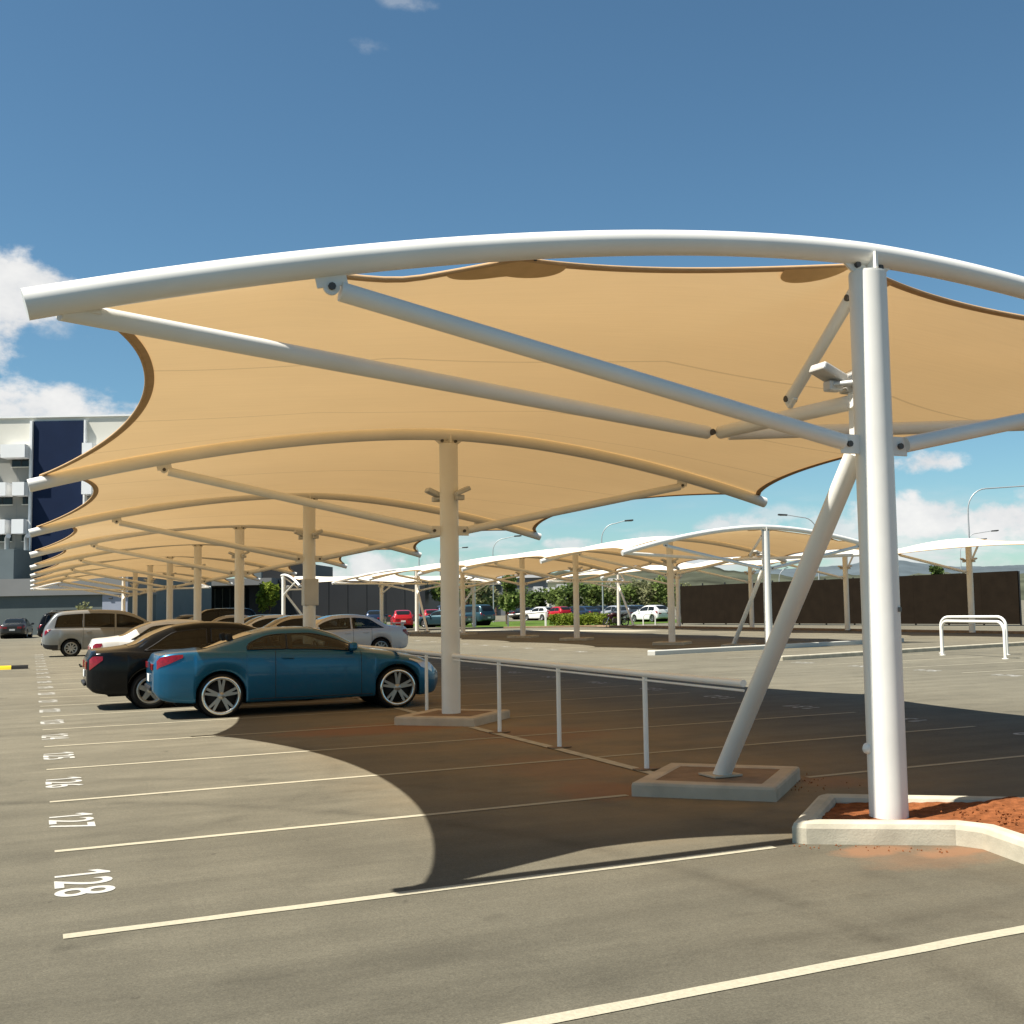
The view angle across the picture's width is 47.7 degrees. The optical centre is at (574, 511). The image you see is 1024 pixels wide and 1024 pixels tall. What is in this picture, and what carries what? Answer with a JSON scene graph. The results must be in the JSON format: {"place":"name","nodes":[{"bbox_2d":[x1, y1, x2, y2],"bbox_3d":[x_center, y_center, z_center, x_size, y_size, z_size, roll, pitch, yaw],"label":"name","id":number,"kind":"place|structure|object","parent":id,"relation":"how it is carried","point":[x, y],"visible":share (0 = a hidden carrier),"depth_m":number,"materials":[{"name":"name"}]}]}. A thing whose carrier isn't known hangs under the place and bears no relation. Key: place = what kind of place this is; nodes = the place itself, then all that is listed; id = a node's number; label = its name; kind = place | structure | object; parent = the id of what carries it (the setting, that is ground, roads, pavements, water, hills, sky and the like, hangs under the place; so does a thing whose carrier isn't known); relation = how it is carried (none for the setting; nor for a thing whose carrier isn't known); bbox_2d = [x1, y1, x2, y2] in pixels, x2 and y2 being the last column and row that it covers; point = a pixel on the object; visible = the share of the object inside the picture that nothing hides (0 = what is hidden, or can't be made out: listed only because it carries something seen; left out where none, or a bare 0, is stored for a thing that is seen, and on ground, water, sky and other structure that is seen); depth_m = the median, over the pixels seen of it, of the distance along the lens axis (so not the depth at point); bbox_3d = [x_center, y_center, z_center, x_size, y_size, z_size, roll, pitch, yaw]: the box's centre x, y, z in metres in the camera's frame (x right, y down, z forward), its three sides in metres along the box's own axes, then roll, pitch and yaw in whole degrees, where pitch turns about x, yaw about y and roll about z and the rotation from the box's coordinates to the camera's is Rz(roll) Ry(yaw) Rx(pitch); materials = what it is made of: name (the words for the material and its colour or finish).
{"place":"outdoors","nodes":[
{"label":"outdoors","id":0,"kind":"place"},
{"bbox_2d":[211,564,439,621],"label":"dark glass building","id":1,"kind":"structure","parent":0,"point":[356,599],"depth_m":145.67,"materials":[{"name":"glass"}]},
{"bbox_2d":[0,600,1023,1023],"bbox_3d":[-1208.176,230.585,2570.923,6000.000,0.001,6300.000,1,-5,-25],"label":"ground","id":2,"kind":"structure","parent":0,"point":[504,952],"depth_m":8.11,"materials":[{"name":"asphalt"}]},
{"bbox_2d":[0,618,33,638],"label":"parked car","id":3,"kind":"object","parent":2,"relation":"on","point":[12,628],"visible":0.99,"depth_m":86.67,"materials":[{"name":"grey paint"}]},
{"bbox_2d":[0,577,157,634],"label":"podium building","id":4,"kind":"structure","parent":2,"relation":"on","point":[19,598],"depth_m":100.70,"materials":[{"name":"concrete"}]},
{"bbox_2d":[54,869,114,896],"bbox_3d":[-3.197,2.410,7.528,0.355,0.001,0.745,1,-5,-25],"label":"bay number","id":5,"kind":"object","parent":2,"relation":"on","point":[59,884],"visible":1,"depth_m":7.42,"materials":[{"name":"white paint"}]},
{"bbox_2d":[41,610,148,656],"bbox_3d":[-19.739,5.108,49.020,5.229,1.960,2.258,1,-5,-25],"label":"parked car","id":6,"kind":"object","parent":2,"relation":"on","point":[70,633],"visible":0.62,"depth_m":47.80,"materials":[{"name":"silver metal"}]},
{"bbox_2d":[0,414,211,620],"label":"office building","id":7,"kind":"structure","parent":2,"relation":"on","point":[33,446],"depth_m":112.43,"materials":[{"name":"white glass"}]},
{"bbox_2d":[30,577,210,610],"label":"canopy frame","id":8,"kind":"object","parent":2,"relation":"on","point":[123,600],"visible":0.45,"depth_m":80.47,"materials":[{"name":"white paint"}]},
{"bbox_2d":[33,572,210,587],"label":"shade sail","id":9,"kind":"object","parent":8,"relation":"attached to","point":[124,574],"visible":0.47,"depth_m":75.36,"materials":[{"name":"fabric"}]},
{"bbox_2d":[30,572,232,614],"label":"canopy frame","id":10,"kind":"object","parent":2,"relation":"on","point":[135,593],"visible":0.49,"depth_m":72.19,"materials":[{"name":"white paint"}]},
{"bbox_2d":[79,619,199,666],"bbox_3d":[-10.633,3.710,31.475,5.269,1.591,2.213,1,-5,-25],"label":"parked car","id":11,"kind":"object","parent":2,"relation":"on","point":[133,634],"visible":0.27,"depth_m":30.33,"materials":[{"name":"white paint"}]},
{"bbox_2d":[30,565,259,621],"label":"canopy frame","id":12,"kind":"object","parent":2,"relation":"on","point":[149,590],"visible":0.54,"depth_m":63.10,"materials":[{"name":"white paint"}]},
{"bbox_2d":[33,565,253,583],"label":"shade sail","id":13,"kind":"object","parent":12,"relation":"attached to","point":[180,570],"visible":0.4,"depth_m":66.38,"materials":[{"name":"fabric"}]},
{"bbox_2d":[30,556,296,619],"bbox_3d":[-18.996,4.152,54.198,11.868,4.460,0.580,1,-5,-25],"label":"canopy frame","id":14,"kind":"object","parent":2,"relation":"on","point":[169,586],"visible":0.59,"depth_m":54.07,"materials":[{"name":"white paint"}]},
{"bbox_2d":[35,557,289,578],"bbox_3d":[-21.142,2.784,58.881,11.608,0.935,10.066,1,-5,-25],"label":"shade sail","id":15,"kind":"object","parent":14,"relation":"attached to","point":[225,565],"visible":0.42,"depth_m":57.12,"materials":[{"name":"fabric"}]},
{"bbox_2d":[34,545,340,572],"bbox_3d":[-16.882,1.978,49.815,11.608,0.935,10.066,1,-5,-25],"label":"shade sail","id":16,"kind":"object","parent":14,"relation":"attached to","point":[221,552],"visible":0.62,"depth_m":48.29,"materials":[{"name":"fabric"}]},
{"bbox_2d":[30,544,346,620],"bbox_3d":[-14.736,3.345,45.132,11.868,4.460,0.580,1,-5,-25],"label":"canopy frame","id":17,"kind":"object","parent":2,"relation":"on","point":[198,581],"visible":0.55,"depth_m":44.98,"materials":[{"name":"white paint"}]},
{"bbox_2d":[35,528,414,563],"bbox_3d":[-12.621,1.171,40.749,11.608,0.935,10.066,1,-5,-25],"label":"shade sail","id":18,"kind":"object","parent":17,"relation":"attached to","point":[280,539],"visible":0.64,"depth_m":39.14,"materials":[{"name":"fabric"}]},
{"bbox_2d":[81,621,311,708],"bbox_3d":[-6.832,2.919,22.491,5.052,1.591,2.213,1,-5,-25],"label":"parked car","id":19,"kind":"object","parent":2,"relation":"on","point":[118,670],"visible":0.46,"depth_m":21.05,"materials":[{"name":"black paint"}]},
{"bbox_2d":[192,608,255,620],"bbox_3d":[-19.873,6.258,63.265,4.999,1.966,2.302,1,-5,-25],"label":"parked car","id":20,"kind":"object","parent":2,"relation":"on","point":[209,614],"visible":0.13,"depth_m":62.79,"materials":[{"name":"black paint"}]},
{"bbox_2d":[29,525,421,623],"bbox_3d":[-10.475,2.538,36.065,11.868,4.460,0.580,1,-5,-25],"label":"canopy frame","id":21,"kind":"object","parent":2,"relation":"on","point":[239,556],"visible":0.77,"depth_m":35.95,"materials":[{"name":"white paint"}]},
{"bbox_2d":[244,615,288,627],"bbox_3d":[-13.211,5.221,49.749,5.030,1.591,2.213,1,-5,-25],"label":"parked car","id":22,"kind":"object","parent":2,"relation":"on","point":[259,621],"visible":0.06,"depth_m":49.06,"materials":[{"name":"white paint"}]},
{"bbox_2d":[255,581,279,613],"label":"tree","id":23,"kind":"object","parent":2,"relation":"on","point":[268,595],"visible":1,"depth_m":124.95,"materials":[{"name":"green plant"}]},
{"bbox_2d":[28,493,541,627],"bbox_3d":[-6.215,1.731,26.999,11.868,4.460,0.580,1,-5,-25],"label":"canopy frame","id":24,"kind":"object","parent":2,"relation":"on","point":[309,558],"visible":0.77,"depth_m":26.90,"materials":[{"name":"white paint"}]},
{"bbox_2d":[35,499,531,551],"bbox_3d":[-8.361,0.363,31.682,11.608,0.935,10.066,1,-5,-25],"label":"shade sail","id":25,"kind":"object","parent":24,"relation":"attached to","point":[271,512],"visible":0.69,"depth_m":30.02,"materials":[{"name":"fabric"}]},
{"bbox_2d":[302,579,318,605],"bbox_3d":[-6.176,1.872,27.005,0.340,0.620,0.300,1,-5,-25],"label":"service box","id":26,"kind":"object","parent":24,"relation":"attached to","point":[310,591],"visible":0.98,"depth_m":26.87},
{"bbox_2d":[144,626,437,717],"bbox_3d":[-4.935,2.765,20.445,4.948,1.487,2.262,1,-5,-24],"label":"parked car","id":27,"kind":"object","parent":2,"relation":"on","point":[227,674],"visible":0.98,"depth_m":19.51,"materials":[{"name":"teal paint"}]},
{"bbox_2d":[280,574,302,614],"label":"canopy frame","id":28,"kind":"object","parent":2,"relation":"on","point":[284,590],"visible":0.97,"depth_m":88.60,"materials":[{"name":"white paint"}]},
{"bbox_2d":[292,575,401,583],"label":"shade sail","id":29,"kind":"object","parent":28,"relation":"attached to","point":[390,578],"visible":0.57,"depth_m":87.33,"materials":[{"name":"fabric"}]},
{"bbox_2d":[261,615,322,627],"bbox_3d":[-11.043,4.830,45.371,5.030,1.591,2.213,1,-5,-25],"label":"parked car","id":30,"kind":"object","parent":2,"relation":"on","point":[293,620],"visible":0.05,"depth_m":44.72,"materials":[{"name":"beige paint"}]},
{"bbox_2d":[54,794,628,851],"bbox_3d":[-1.677,2.541,9.536,4.765,0.001,0.092,1,-5,-25],"label":"parking line","id":31,"kind":"object","parent":2,"relation":"on","point":[133,843],"visible":1,"depth_m":9.38,"materials":[{"name":"beige paint"}]},
{"bbox_2d":[316,614,408,647],"bbox_3d":[-8.542,4.462,41.369,5.052,1.591,2.213,1,-5,-25],"label":"parked car","id":32,"kind":"object","parent":2,"relation":"on","point":[364,630],"visible":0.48,"depth_m":41.02,"materials":[{"name":"silver metal"}]},
{"bbox_2d":[43,692,688,729],"bbox_3d":[-2.928,3.399,19.956,11.365,0.001,0.092,1,-5,-25],"label":"parking line","id":33,"kind":"object","parent":2,"relation":"on","point":[345,712],"visible":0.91,"depth_m":19.38,"materials":[{"name":"beige paint"}]},
{"bbox_2d":[389,610,413,628],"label":"parked car","id":34,"kind":"object","parent":2,"relation":"on","point":[406,616],"visible":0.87,"depth_m":96.77,"materials":[{"name":"red paint"}]},
{"bbox_2d":[44,701,762,746],"bbox_3d":[-1.868,3.198,17.701,11.365,0.001,0.092,1,-5,-25],"label":"parking line","id":35,"kind":"object","parent":2,"relation":"on","point":[359,726],"visible":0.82,"depth_m":16.81,"materials":[{"name":"beige paint"}]},
{"bbox_2d":[332,568,495,631],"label":"canopy frame","id":36,"kind":"object","parent":2,"relation":"on","point":[417,590],"visible":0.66,"depth_m":79.96,"materials":[{"name":"white paint"}]},
{"bbox_2d":[334,566,530,581],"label":"shade sail","id":37,"kind":"object","parent":36,"relation":"attached to","point":[493,572],"visible":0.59,"depth_m":76.44,"materials":[{"name":"fabric"}]},
{"bbox_2d":[63,845,775,938],"bbox_3d":[-0.680,2.338,7.240,4.615,0.001,0.103,1,-5,-25],"label":"parking line","id":38,"kind":"object","parent":2,"relation":"on","point":[165,923],"visible":1,"depth_m":7.04,"materials":[{"name":"beige paint"}]},
{"bbox_2d":[419,610,471,626],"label":"parked car","id":39,"kind":"object","parent":2,"relation":"on","point":[433,619],"visible":0.5,"depth_m":99.96,"materials":[{"name":"teal paint"}]},
{"bbox_2d":[46,712,854,769],"bbox_3d":[-0.808,2.997,15.446,11.365,0.001,0.092,1,-5,-25],"label":"parking line","id":40,"kind":"object","parent":2,"relation":"on","point":[419,743],"visible":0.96,"depth_m":14.78,"materials":[{"name":"beige paint"}]},
{"bbox_2d":[394,709,509,726],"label":"island kerb","id":41,"kind":"structure","parent":2,"relation":"on","point":[470,721],"depth_m":17.14,"materials":[{"name":"concrete"}]},
{"bbox_2d":[413,710,491,716],"bbox_3d":[-1.852,3.081,17.678,1.174,0.001,1.174,-3,-5,20],"label":"island infill","id":42,"kind":"object","parent":41,"relation":"in","point":[462,713],"visible":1,"depth_m":17.62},
{"bbox_2d":[27,429,767,713],"bbox_3d":[-1.954,0.924,17.933,11.868,4.460,0.580,1,-5,-25],"label":"canopy frame","id":43,"kind":"object","parent":42,"relation":"on","point":[449,530],"visible":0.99,"depth_m":17.79,"materials":[{"name":"white paint"}]},
{"bbox_2d":[36,429,754,531],"bbox_3d":[-4.100,-0.443,22.616,11.608,0.935,10.066,1,-5,-25],"label":"shade sail","id":44,"kind":"object","parent":43,"relation":"attached to","point":[502,481],"visible":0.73,"depth_m":20.85,"materials":[{"name":"fabric"}]},
{"bbox_2d":[460,632,476,634],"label":"island kerb","id":45,"kind":"structure","parent":2,"relation":"on","point":[474,633],"depth_m":71.10,"materials":[{"name":"concrete"}]},
{"label":"island infill","id":46,"kind":"structure","parent":45,"relation":"in","visible":0},
{"bbox_2d":[369,565,547,632],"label":"canopy frame","id":47,"kind":"object","parent":46,"relation":"on","point":[462,586],"visible":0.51,"depth_m":71.86,"materials":[{"name":"white paint"}]},
{"bbox_2d":[373,558,608,576],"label":"shade sail","id":48,"kind":"object","parent":47,"relation":"attached to","point":[533,564],"visible":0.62,"depth_m":67.81,"materials":[{"name":"fabric"}]},
{"bbox_2d":[465,604,494,625],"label":"parked car","id":49,"kind":"object","parent":2,"relation":"on","point":[485,614],"visible":0.4,"depth_m":103.64,"materials":[{"name":"teal paint"}]},
{"bbox_2d":[465,581,500,626],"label":"canopy frame","id":50,"kind":"object","parent":2,"relation":"on","point":[473,591],"visible":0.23,"depth_m":95.03,"materials":[{"name":"white paint"}]},
{"bbox_2d":[467,581,501,612],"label":"tree","id":51,"kind":"object","parent":2,"relation":"on","point":[484,595],"visible":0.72,"depth_m":126.89,"materials":[{"name":"green plant"}]},
{"bbox_2d":[465,573,549,615],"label":"tree","id":52,"kind":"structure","parent":2,"relation":"on","point":[528,578],"depth_m":209.61,"materials":[{"name":"green plant"}]},
{"bbox_2d":[50,726,976,801],"bbox_3d":[0.252,2.796,13.190,11.365,0.001,0.092,1,-5,-25],"label":"parking line","id":53,"kind":"object","parent":2,"relation":"on","point":[461,768],"visible":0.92,"depth_m":12.37,"materials":[{"name":"beige paint"}]},
{"bbox_2d":[507,635,538,637],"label":"island kerb","id":54,"kind":"structure","parent":2,"relation":"on","point":[516,636],"depth_m":62.48,"materials":[{"name":"concrete"}]},
{"label":"island infill","id":55,"kind":"structure","parent":54,"relation":"in","visible":0},
{"bbox_2d":[417,557,617,635],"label":"canopy frame","id":56,"kind":"object","parent":55,"relation":"on","point":[522,583],"visible":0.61,"depth_m":63.14,"materials":[{"name":"white paint"}]},
{"bbox_2d":[525,587,547,607],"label":"tree","id":57,"kind":"object","parent":2,"relation":"on","point":[536,599],"visible":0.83,"depth_m":147.57,"materials":[{"name":"green plant"}]},
{"bbox_2d":[354,645,746,770],"bbox_3d":[-2.070,2.724,18.156,0.283,1.033,17.050,1,-5,-25],"label":"handrail","id":58,"kind":"object","parent":2,"relation":"on","point":[644,675],"visible":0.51,"depth_m":13.67,"materials":[{"name":"metal"}]},
{"bbox_2d":[541,585,572,606],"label":"tree","id":59,"kind":"object","parent":2,"relation":"on","point":[554,596],"visible":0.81,"depth_m":145.10,"materials":[{"name":"green plant"}]},
{"bbox_2d":[469,727,653,773],"bbox_3d":[-0.304,2.885,14.216,0.141,0.001,5.530,1,-5,-25],"label":"median line","id":60,"kind":"object","parent":2,"relation":"on","point":[572,752],"visible":0.96,"depth_m":13.70,"materials":[{"name":"paint"}]},
{"bbox_2d":[558,583,588,605],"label":"tree","id":61,"kind":"object","parent":2,"relation":"on","point":[583,588],"visible":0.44,"depth_m":146.83,"materials":[{"name":"green plant"}]},
{"bbox_2d":[559,637,593,640],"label":"island kerb","id":62,"kind":"structure","parent":2,"relation":"on","point":[573,639],"depth_m":56.26,"materials":[{"name":"concrete"}]},
{"label":"island infill","id":63,"kind":"structure","parent":62,"relation":"in","visible":0},
{"bbox_2d":[461,551,679,637],"bbox_3d":[0.058,4.009,56.979,11.868,4.460,0.580,1,-5,-25],"label":"canopy frame","id":64,"kind":"object","parent":63,"relation":"on","point":[575,569],"visible":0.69,"depth_m":56.91,"materials":[{"name":"white paint"}]},
{"bbox_2d":[420,552,675,571],"bbox_3d":[-1.421,2.515,60.242,11.609,0.935,6.914,1,-5,-25],"label":"shade sail","id":65,"kind":"object","parent":64,"relation":"attached to","point":[627,560],"visible":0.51,"depth_m":60.97,"materials":[{"name":"fabric"}]},
{"bbox_2d":[546,567,634,625],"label":"canopy frame","id":66,"kind":"object","parent":2,"relation":"on","point":[618,581],"visible":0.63,"depth_m":87.38,"materials":[{"name":"white paint"}]},
{"bbox_2d":[581,583,613,606],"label":"tree","id":67,"kind":"object","parent":2,"relation":"on","point":[593,598],"visible":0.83,"depth_m":148.81,"materials":[{"name":"green plant"}]},
{"bbox_2d":[612,583,643,604],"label":"tree","id":68,"kind":"object","parent":2,"relation":"on","point":[629,593],"visible":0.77,"depth_m":147.40,"materials":[{"name":"green plant"}]},
{"bbox_2d":[600,570,683,625],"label":"canopy frame","id":69,"kind":"object","parent":2,"relation":"on","point":[677,578],"visible":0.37,"depth_m":79.80,"materials":[{"name":"white paint"}]},
{"bbox_2d":[630,577,661,605],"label":"tree","id":70,"kind":"object","parent":2,"relation":"on","point":[644,585],"visible":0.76,"depth_m":146.72,"materials":[{"name":"green plant"}]},
{"bbox_2d":[631,605,667,621],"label":"parked car","id":71,"kind":"object","parent":2,"relation":"on","point":[660,612],"visible":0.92,"depth_m":105.99,"materials":[{"name":"white paint"}]},
{"bbox_2d":[646,575,675,605],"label":"tree","id":72,"kind":"object","parent":2,"relation":"on","point":[661,593],"visible":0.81,"depth_m":145.22,"materials":[{"name":"green plant"}]},
{"bbox_2d":[652,641,691,644],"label":"island kerb","id":73,"kind":"structure","parent":2,"relation":"on","point":[671,643],"depth_m":47.80,"materials":[{"name":"concrete"}]},
{"label":"island infill","id":74,"kind":"structure","parent":73,"relation":"in","visible":0},
{"bbox_2d":[540,539,786,641],"bbox_3d":[4.021,3.258,48.544,11.868,4.460,0.580,1,-5,-25],"label":"canopy frame","id":75,"kind":"object","parent":74,"relation":"on","point":[670,574],"visible":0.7,"depth_m":48.45,"materials":[{"name":"white paint"}]},
{"bbox_2d":[465,541,772,566],"bbox_3d":[2.023,1.862,52.912,11.609,0.935,9.364,1,-5,-25],"label":"shade sail","id":76,"kind":"object","parent":75,"relation":"attached to","point":[718,551],"visible":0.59,"depth_m":52.84,"materials":[{"name":"fabric"}]},
{"bbox_2d":[674,567,755,626],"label":"canopy frame","id":77,"kind":"object","parent":2,"relation":"on","point":[750,572],"visible":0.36,"depth_m":71.67,"materials":[{"name":"white paint"}]},
{"bbox_2d":[631,763,799,801],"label":"island kerb","id":78,"kind":"structure","parent":2,"relation":"on","point":[779,784],"depth_m":10.36,"materials":[{"name":"concrete"}]},
{"bbox_2d":[656,766,779,783],"bbox_3d":[1.358,2.477,10.893,1.174,0.001,1.174,-3,-5,20],"label":"island infill","id":79,"kind":"object","parent":78,"relation":"in","point":[750,775],"visible":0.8,"depth_m":10.84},
{"bbox_2d":[621,525,858,643],"bbox_3d":[6.509,2.792,43.251,11.868,4.470,2.655,1,-5,-25],"label":"canopy frame","id":80,"kind":"object","parent":2,"relation":"on","point":[765,568],"visible":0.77,"depth_m":42.13,"materials":[{"name":"white paint"}]},
{"bbox_2d":[545,530,858,557],"bbox_3d":[5.501,1.219,45.512,11.610,0.965,7.067,1,-5,-25],"label":"shade sail","id":81,"kind":"object","parent":80,"relation":"attached to","point":[784,543],"visible":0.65,"depth_m":46.07,"materials":[{"name":"fabric"}]},
{"bbox_2d":[502,925,1023,1023],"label":"parking line","id":82,"kind":"object","parent":2,"relation":"on","point":[631,1003],"visible":1,"depth_m":5.33,"materials":[{"name":"beige paint"}]},
{"bbox_2d":[504,625,1023,633],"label":"dirt kerb","id":83,"kind":"structure","parent":2,"relation":"on","point":[905,630],"depth_m":67.47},
{"bbox_2d":[648,638,903,654],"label":"aisle kerb","id":84,"kind":"structure","parent":2,"relation":"on","point":[736,648],"depth_m":40.93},
{"bbox_2d":[755,557,852,629],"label":"canopy frame","id":85,"kind":"object","parent":2,"relation":"on","point":[845,567],"visible":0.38,"depth_m":63.36,"materials":[{"name":"white paint"}]},
{"bbox_2d":[780,642,1023,660],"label":"aisle kerb","id":86,"kind":"structure","parent":2,"relation":"on","point":[849,654],"depth_m":37.09,"materials":[{"name":"concrete"}]},
{"bbox_2d":[792,794,1023,863],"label":"planter kerb","id":87,"kind":"structure","parent":2,"relation":"on","point":[810,825],"depth_m":8.23,"materials":[{"name":"concrete"}]},
{"bbox_2d":[822,796,1023,833],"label":"red soil","id":88,"kind":"structure","parent":87,"relation":"in","point":[917,811],"depth_m":8.80,"materials":[{"name":"soil"}]},
{"bbox_2d":[21,230,1023,819],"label":"canopy frame","id":89,"kind":"object","parent":88,"relation":"on","point":[865,442],"visible":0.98,"depth_m":8.64,"materials":[{"name":"white paint"}]},
{"bbox_2d":[39,259,1023,494],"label":"shade sail","id":90,"kind":"object","parent":89,"relation":"attached to","point":[751,336],"visible":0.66,"depth_m":11.16,"materials":[{"name":"fabric"}]},
{"bbox_2d":[791,778,1021,852],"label":"soil clods","id":91,"kind":"object","parent":88,"relation":"on","point":[998,820],"visible":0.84,"depth_m":8.45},
{"bbox_2d":[807,755,1023,777],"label":"parking line","id":92,"kind":"object","parent":2,"relation":"on","point":[919,766],"visible":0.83,"depth_m":12.09,"materials":[{"name":"beige paint"}]},
{"bbox_2d":[898,546,978,632],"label":"canopy frame","id":93,"kind":"object","parent":2,"relation":"on","point":[969,560],"visible":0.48,"depth_m":54.96,"materials":[{"name":"white paint"}]},
{"bbox_2d":[898,538,1023,553],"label":"shade sail","id":94,"kind":"object","parent":93,"relation":"attached to","point":[953,543],"visible":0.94,"depth_m":52.51,"materials":[{"name":"fabric"}]},
{"bbox_2d":[940,620,1008,658],"bbox_3d":[11.587,3.686,33.716,0.178,1.074,3.107,0,-5,-17],"label":"barrier hoop","id":95,"kind":"object","parent":2,"relation":"on","point":[976,621],"visible":1,"depth_m":33.45,"materials":[{"name":"white paint"}]},
{"bbox_2d":[939,615,1009,654],"bbox_3d":[12.212,3.762,35.444,0.176,1.174,2.436,2,-6,-38],"label":"barrier hoop","id":96,"kind":"object","parent":2,"relation":"on","point":[982,616],"visible":0.8,"depth_m":35.11,"materials":[{"name":"white paint"}]},
{"bbox_2d":[0,0,1023,584],"label":"sky","id":97,"kind":"structure","parent":0,"point":[136,135],"materials":[{"name":"blue"}]},
{"bbox_2d":[387,619,676,627],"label":"lawn","id":98,"kind":"structure","parent":0,"point":[502,624],"depth_m":104.46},
{"bbox_2d":[497,575,519,623],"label":"tree","id":99,"kind":"object","parent":98,"relation":"on","point":[508,599],"visible":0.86,"depth_m":107.24,"materials":[{"name":"green plant"}]},
{"bbox_2d":[547,612,616,625],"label":"hedge","id":100,"kind":"object","parent":98,"relation":"on","point":[562,619],"visible":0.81,"depth_m":91.51,"materials":[{"name":"green plant"}]},
{"bbox_2d":[459,567,1023,605],"bbox_3d":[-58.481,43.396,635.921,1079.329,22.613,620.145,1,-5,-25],"label":"hillside","id":101,"kind":"structure","parent":0,"point":[694,578],"depth_m":570.01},
{"bbox_2d":[680,571,1021,625],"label":"screen wall","id":102,"kind":"structure","parent":0,"point":[931,599],"depth_m":77.13,"materials":[{"name":"brown"}]},
{"bbox_2d":[743,560,1023,576],"bbox_3d":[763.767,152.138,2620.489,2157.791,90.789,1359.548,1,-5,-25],"label":"hills","id":103,"kind":"structure","parent":0,"point":[906,568],"depth_m":2511.20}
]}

